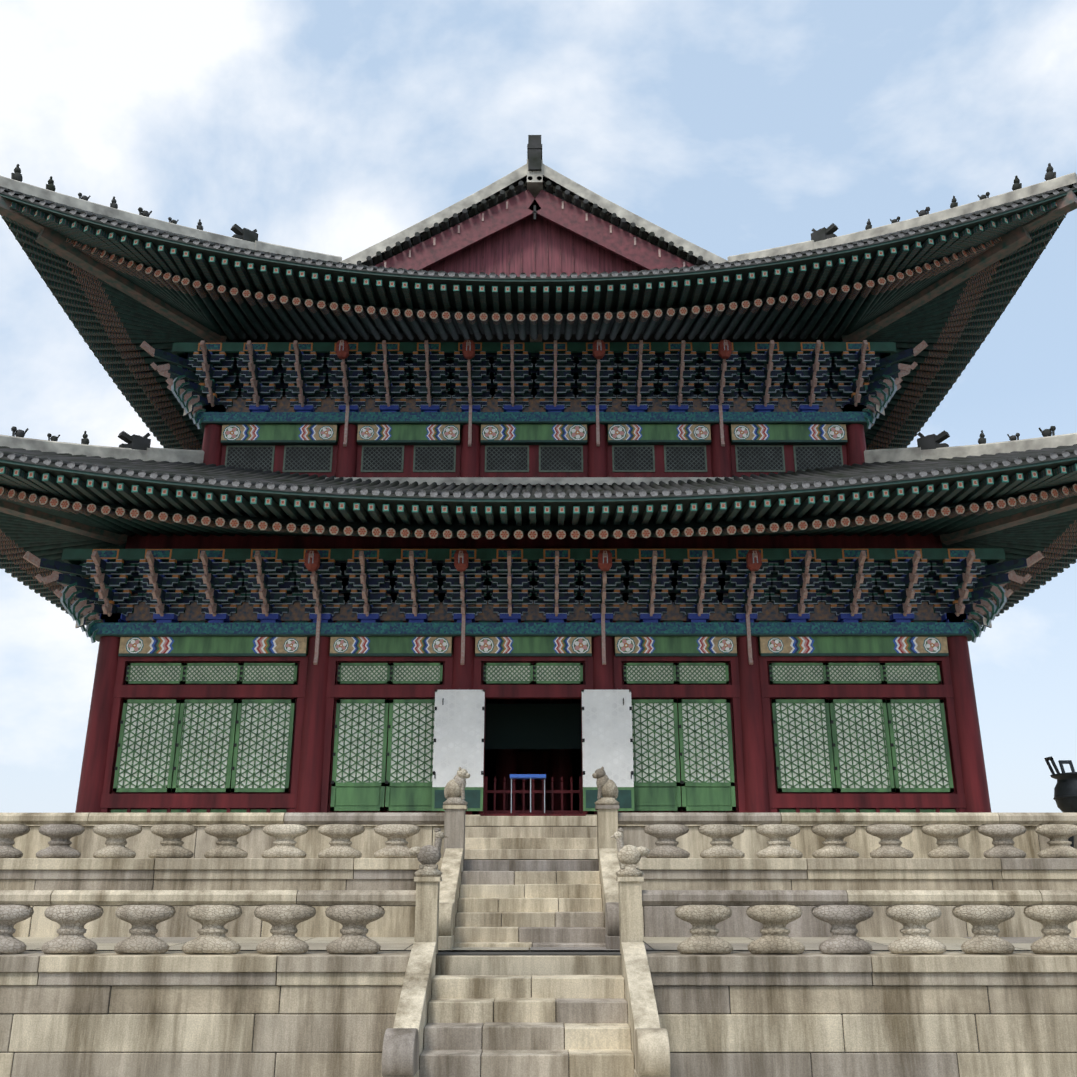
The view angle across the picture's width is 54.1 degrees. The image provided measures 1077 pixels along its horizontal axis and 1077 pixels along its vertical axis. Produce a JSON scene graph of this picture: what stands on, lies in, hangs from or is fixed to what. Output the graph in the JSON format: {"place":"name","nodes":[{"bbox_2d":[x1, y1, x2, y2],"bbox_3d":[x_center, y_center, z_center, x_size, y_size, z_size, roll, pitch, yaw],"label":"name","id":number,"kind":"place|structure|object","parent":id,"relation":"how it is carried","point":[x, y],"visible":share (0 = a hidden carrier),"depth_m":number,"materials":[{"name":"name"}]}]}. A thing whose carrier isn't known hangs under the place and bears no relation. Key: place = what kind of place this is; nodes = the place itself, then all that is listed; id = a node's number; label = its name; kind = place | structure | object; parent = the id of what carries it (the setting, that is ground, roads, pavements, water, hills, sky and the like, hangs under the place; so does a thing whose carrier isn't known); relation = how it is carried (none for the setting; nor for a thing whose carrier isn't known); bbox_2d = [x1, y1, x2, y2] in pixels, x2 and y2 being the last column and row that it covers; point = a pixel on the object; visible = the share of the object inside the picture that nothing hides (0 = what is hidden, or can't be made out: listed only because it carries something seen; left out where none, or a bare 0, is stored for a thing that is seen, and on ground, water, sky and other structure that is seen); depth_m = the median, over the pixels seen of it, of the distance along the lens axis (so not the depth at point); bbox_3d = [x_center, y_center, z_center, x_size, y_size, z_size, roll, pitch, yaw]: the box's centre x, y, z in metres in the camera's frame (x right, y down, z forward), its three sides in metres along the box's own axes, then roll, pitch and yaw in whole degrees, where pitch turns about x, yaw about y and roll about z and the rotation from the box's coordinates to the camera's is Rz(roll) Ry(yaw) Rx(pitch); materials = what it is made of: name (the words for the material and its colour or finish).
{"place":"outdoors","nodes":[
{"label":"outdoors","id":0,"kind":"place"},
{"bbox_2d":[0,816,1076,1076],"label":"terraces","id":1,"kind":"object","parent":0,"point":[528,970],"visible":0.85,"depth_m":13.64,"materials":[{"name":"stone"}]},
{"bbox_2d":[75,412,991,815],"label":"building wall","id":2,"kind":"structure","parent":1,"relation":"on","point":[649,718],"depth_m":23.85,"materials":[{"name":"red"}]},
{"bbox_2d":[484,774,581,813],"bbox_3d":[-0.117,5.604,23.085,2.260,0.900,1.140,0,-18,0],"label":"fence","id":3,"kind":"object","parent":2,"relation":"on","point":[533,777],"visible":0.92,"depth_m":23.53,"materials":[{"name":"red metal"}]},
{"bbox_2d":[23,339,1043,664],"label":"brackets","id":4,"kind":"object","parent":2,"relation":"attached to","point":[533,585],"visible":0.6,"depth_m":24.43,"materials":[{"name":"green wood"}]},
{"bbox_2d":[0,189,1076,449],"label":"eaves","id":5,"kind":"object","parent":4,"relation":"on","point":[946,295],"visible":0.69,"depth_m":25.75,"materials":[{"name":"teal wood"}]},
{"bbox_2d":[0,457,1076,626],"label":"eaves","id":6,"kind":"object","parent":4,"relation":"on","point":[1013,512],"visible":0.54,"depth_m":22.22,"materials":[{"name":"teal wood"}]},
{"bbox_2d":[0,444,1076,498],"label":"roof tiles","id":7,"kind":"object","parent":2,"relation":"on","point":[477,488],"visible":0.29,"depth_m":23.23,"materials":[{"name":"tile"}]},
{"bbox_2d":[0,135,1076,463],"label":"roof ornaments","id":8,"kind":"object","parent":7,"relation":"on","point":[536,227],"visible":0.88,"depth_m":31.50,"materials":[{"name":"paint"}]},
{"bbox_2d":[0,175,1076,341],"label":"roof tiles","id":9,"kind":"object","parent":2,"relation":"on","point":[156,232],"visible":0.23,"depth_m":24.49,"materials":[{"name":"tile"}]},
{"bbox_2d":[0,766,1076,953],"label":"railings","id":10,"kind":"object","parent":1,"relation":"on","point":[842,913],"visible":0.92,"depth_m":14.20,"materials":[{"name":"stone"}]},
{"bbox_2d":[1044,756,1076,847],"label":"incense burner","id":11,"kind":"object","parent":1,"relation":"on","point":[1065,794],"visible":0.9,"depth_m":20.10,"materials":[{"name":"metal"}]},
{"bbox_2d":[0,0,1076,812],"label":"sky","id":12,"kind":"structure","parent":0,"point":[331,127],"materials":[{"name":"blue"}]}
]}

